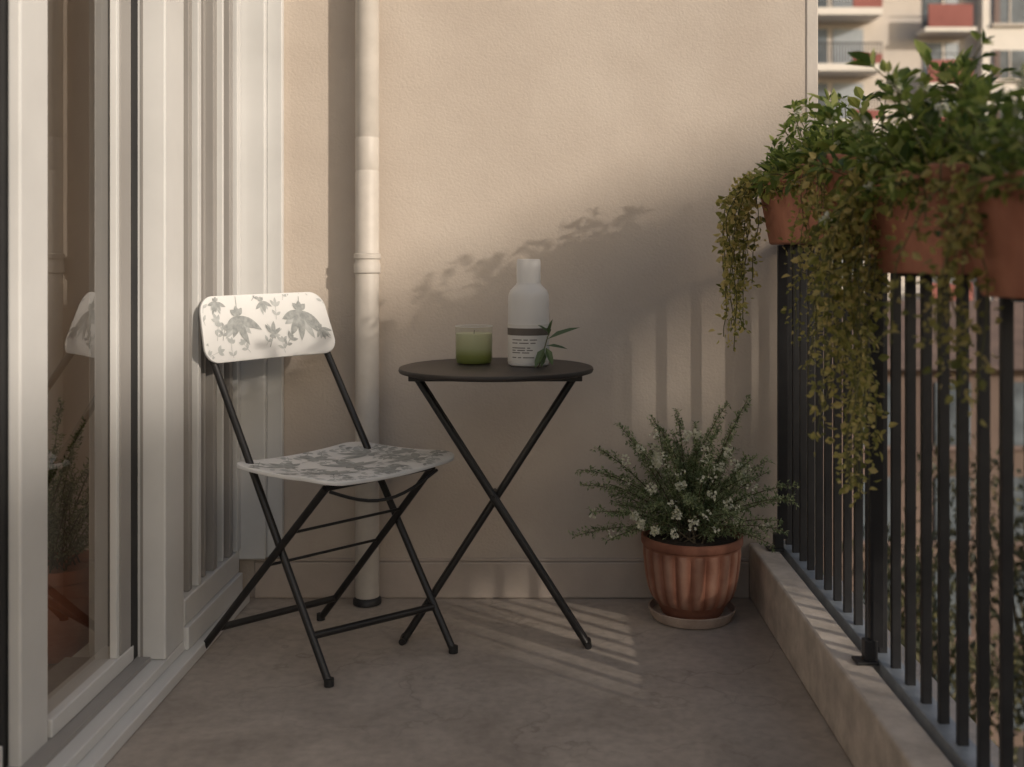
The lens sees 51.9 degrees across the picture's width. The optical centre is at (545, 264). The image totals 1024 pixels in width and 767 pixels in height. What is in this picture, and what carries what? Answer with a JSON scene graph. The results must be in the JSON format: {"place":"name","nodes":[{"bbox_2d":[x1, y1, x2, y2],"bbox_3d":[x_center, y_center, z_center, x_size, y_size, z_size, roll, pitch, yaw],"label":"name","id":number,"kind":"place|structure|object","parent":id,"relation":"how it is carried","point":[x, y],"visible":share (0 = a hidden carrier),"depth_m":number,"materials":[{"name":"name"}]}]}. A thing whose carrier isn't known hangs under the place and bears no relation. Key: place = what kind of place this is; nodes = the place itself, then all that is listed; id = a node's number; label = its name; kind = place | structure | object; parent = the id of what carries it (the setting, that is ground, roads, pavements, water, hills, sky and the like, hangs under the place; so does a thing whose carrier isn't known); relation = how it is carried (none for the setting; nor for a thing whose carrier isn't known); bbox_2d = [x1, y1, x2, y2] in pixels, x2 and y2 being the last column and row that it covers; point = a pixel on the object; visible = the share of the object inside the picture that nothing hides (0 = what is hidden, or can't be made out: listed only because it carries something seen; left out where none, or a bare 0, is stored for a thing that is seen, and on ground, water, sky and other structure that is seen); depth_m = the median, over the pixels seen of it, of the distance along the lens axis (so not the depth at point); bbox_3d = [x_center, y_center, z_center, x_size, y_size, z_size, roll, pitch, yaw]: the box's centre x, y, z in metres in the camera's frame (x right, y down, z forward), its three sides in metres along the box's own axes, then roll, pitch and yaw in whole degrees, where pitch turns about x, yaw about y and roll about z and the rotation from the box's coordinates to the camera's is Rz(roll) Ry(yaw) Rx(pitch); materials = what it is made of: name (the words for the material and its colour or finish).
{"place":"outdoors","nodes":[
{"label":"outdoors","id":0,"kind":"place"},
{"bbox_2d":[48,0,88,550],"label":"room end wall","id":1,"kind":"structure","parent":0,"point":[68,201],"depth_m":2.98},
{"bbox_2d":[818,0,975,299],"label":"walls","id":2,"kind":"structure","parent":0,"point":[895,26],"depth_m":56.00,"materials":[{"name":"beige paint"}]},
{"bbox_2d":[818,0,958,282],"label":"windows","id":3,"kind":"structure","parent":2,"relation":"attached to","point":[823,37],"depth_m":55.93,"materials":[{"name":"grey glass"}]},
{"bbox_2d":[942,0,943,103],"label":"frames","id":4,"kind":"structure","parent":3,"relation":"attached to","point":[942,48],"depth_m":55.89,"materials":[{"name":"white"}]},
{"bbox_2d":[833,0,957,282],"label":"blinds","id":5,"kind":"object","parent":2,"relation":"attached to","point":[847,35],"visible":0.07,"depth_m":55.93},
{"bbox_2d":[818,7,976,292],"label":"slabs","id":6,"kind":"structure","parent":2,"relation":"attached to","point":[848,14],"depth_m":54.60,"materials":[{"name":"white concrete"}]},
{"bbox_2d":[818,0,972,277],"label":"railings","id":7,"kind":"object","parent":6,"relation":"on","point":[852,57],"visible":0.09,"depth_m":54.32,"materials":[{"name":"metal"}]},
{"bbox_2d":[853,0,972,299],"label":"red parapets","id":8,"kind":"object","parent":6,"relation":"on","point":[950,15],"visible":0.11,"depth_m":54.60,"materials":[{"name":"red paint"}]},
{"bbox_2d":[823,370,1023,745],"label":"walls","id":9,"kind":"structure","parent":0,"point":[994,441],"depth_m":30.00,"materials":[{"name":"beige paint"}]},
{"bbox_2d":[823,446,1023,734],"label":"lintels","id":10,"kind":"object","parent":9,"relation":"attached to","point":[971,637],"visible":0.1,"depth_m":29.86,"materials":[{"name":"beige concrete"}]},
{"bbox_2d":[823,300,1023,369],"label":"roof","id":11,"kind":"structure","parent":9,"relation":"on","point":[1018,336],"depth_m":31.43,"materials":[{"name":"tile"}]},
{"bbox_2d":[863,382,1023,729],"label":"windows","id":12,"kind":"structure","parent":9,"relation":"attached to","point":[1018,413],"depth_m":29.93,"materials":[{"name":"grey glass"}]},
{"bbox_2d":[997,746,1023,766],"bbox_3d":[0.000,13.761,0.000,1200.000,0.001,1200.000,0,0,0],"label":"ground","id":13,"kind":"structure","parent":0,"point":[1020,756],"depth_m":29.38,"materials":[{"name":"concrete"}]},
{"bbox_2d":[823,507,1023,762],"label":"street tree","id":14,"kind":"object","parent":13,"relation":"on","point":[994,681],"visible":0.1,"depth_m":19.81,"materials":[{"name":"green plant"}]},
{"bbox_2d":[901,424,1023,754],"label":"street tree","id":15,"kind":"object","parent":13,"relation":"on","point":[994,569],"visible":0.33,"depth_m":23.42,"materials":[{"name":"green plant"}]},
{"bbox_2d":[976,0,1023,299],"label":"walls","id":16,"kind":"structure","parent":13,"relation":"on","point":[1008,38],"depth_m":55.20,"materials":[{"name":"beige paint"}]},
{"bbox_2d":[991,0,1023,81],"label":"sills","id":17,"kind":"structure","parent":16,"relation":"attached to","point":[1009,24],"depth_m":55.08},
{"bbox_2d":[994,0,999,299],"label":"shutters","id":18,"kind":"object","parent":17,"relation":"attached to","point":[997,20],"visible":0.19,"depth_m":55.05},
{"bbox_2d":[993,0,1023,299],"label":"windows","id":19,"kind":"structure","parent":16,"relation":"attached to","point":[1017,16],"depth_m":55.13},
{"bbox_3d":[-7.505,6.052,-8.357,8.990,15.419,23.286,0,0,0],"label":"house","id":20,"kind":"object","parent":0,"visible":0},
{"bbox_2d":[48,664,55,670],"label":"room floor","id":21,"kind":"structure","parent":20,"relation":"on","point":[50,666],"depth_m":2.52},
{"bbox_2d":[48,397,88,663],"bbox_3d":[-1.193,0.644,2.601,0.394,0.635,0.334,0,0,-29],"label":"indoor plant","id":22,"kind":"object","parent":21,"relation":"on","point":[68,601],"visible":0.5,"depth_m":2.55,"materials":[{"name":"green plant"}]},
{"bbox_2d":[239,0,805,596],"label":"end wall","id":23,"kind":"structure","parent":20,"relation":"on","point":[595,156],"depth_m":3.04,"materials":[{"name":"paint"}]},
{"bbox_2d":[239,0,266,558],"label":"wall jamb","id":24,"kind":"object","parent":23,"relation":"attached to","point":[253,218],"depth_m":2.99,"materials":[{"name":"paint"}]},
{"bbox_2d":[267,0,283,556],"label":"wall jamb lip","id":25,"kind":"object","parent":24,"relation":"attached to","point":[275,218],"depth_m":3.01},
{"bbox_2d":[353,0,381,607],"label":"downpipe","id":26,"kind":"object","parent":23,"relation":"attached to","point":[367,264],"visible":1,"depth_m":2.95,"materials":[{"name":"paint"}]},
{"bbox_2d":[254,561,748,597],"bbox_3d":[-0.127,0.908,3.028,1.424,0.103,0.016,0,0,0],"label":"skirting","id":27,"kind":"object","parent":23,"relation":"attached to","point":[522,579],"visible":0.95,"depth_m":3.02,"materials":[{"name":"beige paint"}]},
{"bbox_2d":[255,558,748,560],"bbox_3d":[-0.127,0.852,3.031,1.424,0.008,0.010,0,0,0],"label":"skirting lip","id":28,"kind":"object","parent":27,"relation":"on","point":[486,559],"visible":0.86,"depth_m":3.03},
{"bbox_2d":[806,0,817,130],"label":"corner bead","id":29,"kind":"object","parent":23,"relation":"attached to","point":[812,46],"visible":0.02,"depth_m":3.03,"materials":[{"name":"paint"}]},
{"bbox_2d":[105,576,1015,766],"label":"balcony floor","id":30,"kind":"structure","parent":20,"relation":"on","point":[523,682],"depth_m":2.34,"materials":[{"name":"grey concrete"}]},
{"bbox_2d":[75,594,249,766],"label":"threshold","id":31,"kind":"object","parent":30,"relation":"on","point":[104,750],"visible":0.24,"depth_m":2.24,"materials":[{"name":"paint"}]},
{"bbox_2d":[46,641,184,766],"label":"track","id":32,"kind":"structure","parent":31,"relation":"on","point":[85,741],"depth_m":2.15,"materials":[{"name":"metal"}]},
{"bbox_2d":[7,657,150,766],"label":"track groove","id":33,"kind":"object","parent":32,"relation":"on","point":[51,749],"visible":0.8,"depth_m":2.17},
{"bbox_2d":[0,746,2,766],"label":"rail","id":34,"kind":"object","parent":33,"relation":"on","point":[1,756],"visible":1,"depth_m":1.85,"materials":[{"name":"paint"}]},
{"bbox_2d":[8,0,47,766],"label":"post","id":35,"kind":"object","parent":33,"relation":"on","point":[27,379],"visible":1,"depth_m":1.91,"materials":[{"name":"paint"}]},
{"bbox_2d":[0,0,7,766],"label":"post gasket","id":36,"kind":"object","parent":35,"relation":"attached to","point":[4,374],"visible":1,"depth_m":1.87,"materials":[{"name":"rubber"}]},
{"bbox_2d":[48,645,133,737],"bbox_3d":[-0.968,0.881,2.188,0.065,0.036,0.395,0,0,0],"label":"leaf bottom rail","id":37,"kind":"object","parent":33,"relation":"on","point":[75,693],"visible":0.73,"depth_m":2.16,"materials":[{"name":"paint"}]},
{"bbox_2d":[110,0,118,658],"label":"leaf stile lip","id":38,"kind":"object","parent":37,"relation":"on","point":[114,329],"visible":1,"depth_m":2.30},
{"bbox_2d":[119,0,130,655],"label":"leaf stile","id":39,"kind":"object","parent":37,"relation":"on","point":[124,325],"visible":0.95,"depth_m":2.33,"materials":[{"name":"white paint"}]},
{"bbox_2d":[89,0,183,659],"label":"mullion","id":40,"kind":"object","parent":32,"relation":"on","point":[163,329],"visible":0.66,"depth_m":2.41,"materials":[{"name":"paint"}]},
{"bbox_2d":[108,0,137,659],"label":"gasket strip","id":41,"kind":"object","parent":40,"relation":"attached to","point":[134,323],"visible":0.33,"depth_m":2.38,"materials":[{"name":"rubber"}]},
{"bbox_2d":[140,0,142,656],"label":"mullion groove","id":42,"kind":"object","parent":40,"relation":"in","point":[141,328],"visible":1,"depth_m":2.41},
{"bbox_2d":[183,572,242,649],"bbox_3d":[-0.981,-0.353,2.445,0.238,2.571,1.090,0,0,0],"label":"baseboard","id":43,"kind":"structure","parent":31,"relation":"on","point":[206,616],"depth_m":2.72,"materials":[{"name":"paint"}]},
{"bbox_2d":[184,551,238,625],"bbox_3d":[-0.986,0.843,2.763,0.228,0.064,0.454,0,0,0],"label":"bottom rail","id":44,"kind":"object","parent":43,"relation":"on","point":[197,599],"visible":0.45,"depth_m":2.73,"materials":[{"name":"paint"}]},
{"bbox_2d":[184,0,191,590],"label":"stile","id":45,"kind":"object","parent":44,"relation":"on","point":[187,295],"visible":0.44,"depth_m":2.60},
{"bbox_2d":[192,0,200,585],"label":"stile","id":46,"kind":"object","parent":44,"relation":"on","point":[196,292],"visible":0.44,"depth_m":2.65,"materials":[{"name":"paint"}]},
{"bbox_2d":[201,0,205,576],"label":"stile","id":47,"kind":"object","parent":44,"relation":"on","point":[203,284],"visible":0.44,"depth_m":2.72,"materials":[{"name":"white paint"}]},
{"bbox_2d":[206,0,216,570],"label":"stile","id":48,"kind":"object","parent":44,"relation":"on","point":[211,275],"visible":0.44,"depth_m":2.77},
{"bbox_2d":[217,0,223,561],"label":"stile","id":49,"kind":"object","parent":44,"relation":"on","point":[220,265],"visible":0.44,"depth_m":2.86,"materials":[{"name":"paint"}]},
{"bbox_2d":[224,0,232,557],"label":"stile","id":50,"kind":"object","parent":44,"relation":"on","point":[228,257],"visible":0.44,"depth_m":2.90,"materials":[{"name":"white paint"}]},
{"bbox_2d":[233,0,240,551],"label":"stile","id":51,"kind":"object","parent":44,"relation":"on","point":[236,248],"visible":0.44,"depth_m":2.96,"materials":[{"name":"paint"}]},
{"bbox_2d":[199,292,457,687],"bbox_3d":[-0.531,0.518,2.647,0.574,0.885,0.452,0,0,35],"label":"folding chair","id":52,"kind":"object","parent":30,"relation":"on","point":[236,328],"visible":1,"depth_m":2.66,"materials":[{"name":"metal"}]},
{"bbox_2d":[398,358,593,649],"bbox_3d":[-0.126,0.609,2.650,0.492,0.706,0.490,0,0,0],"label":"bistro table","id":53,"kind":"object","parent":30,"relation":"on","point":[571,373],"visible":0.87,"depth_m":2.62,"materials":[{"name":"paint"}]},
{"bbox_2d":[455,325,492,363],"bbox_3d":[-0.186,0.206,2.715,0.098,0.096,0.098,0,0,0],"label":"candle glass","id":54,"kind":"object","parent":53,"relation":"on","point":[474,347],"visible":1,"depth_m":2.68,"materials":[{"name":"green glass"}]},
{"bbox_2d":[508,259,549,366],"bbox_3d":[-0.044,0.121,2.664,0.107,0.269,0.106,0,0,0],"label":"lotion bottle","id":55,"kind":"object","parent":53,"relation":"on","point":[528,304],"visible":0.94,"depth_m":2.62,"materials":[{"name":"white plastic"}]},
{"bbox_2d":[535,319,579,366],"bbox_3d":[0.029,0.194,2.593,0.116,0.121,0.031,0,0,-5],"label":"leaf sprig","id":56,"kind":"object","parent":53,"relation":"on","point":[541,355],"visible":1,"depth_m":2.59,"materials":[{"name":"green plant"}]},
{"bbox_2d":[568,394,799,628],"bbox_3d":[0.367,0.656,2.825,0.616,0.608,0.362,0,0,0],"label":"potted shrub","id":57,"kind":"object","parent":30,"relation":"on","point":[692,545],"visible":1,"depth_m":2.80,"materials":[{"name":"green plant"}]},
{"bbox_2d":[749,543,952,766],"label":"balcony curb","id":58,"kind":"structure","parent":30,"relation":"on","point":[869,718],"depth_m":2.16,"materials":[{"name":"concrete"}]},
{"bbox_2d":[766,242,1013,766],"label":"balcony railing","id":59,"kind":"object","parent":58,"relation":"on","point":[799,548],"visible":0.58,"depth_m":1.98,"materials":[{"name":"metal"}]},
{"bbox_2d":[708,86,915,395],"bbox_3d":[0.614,-0.064,2.434,0.398,0.647,0.846,0,0,0],"label":"flower box","id":60,"kind":"object","parent":59,"relation":"attached to","point":[792,198],"visible":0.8,"depth_m":2.36,"materials":[{"name":"ceramic"}]},
{"bbox_2d":[803,29,1023,506],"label":"flower box","id":61,"kind":"object","parent":59,"relation":"attached to","point":[897,171],"visible":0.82,"depth_m":1.84,"materials":[{"name":"ceramic"}]},
{"bbox_2d":[877,63,1023,426],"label":"flower box","id":62,"kind":"object","parent":59,"relation":"attached to","point":[991,202],"visible":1,"depth_m":1.45,"materials":[{"name":"ceramic"}]}
]}

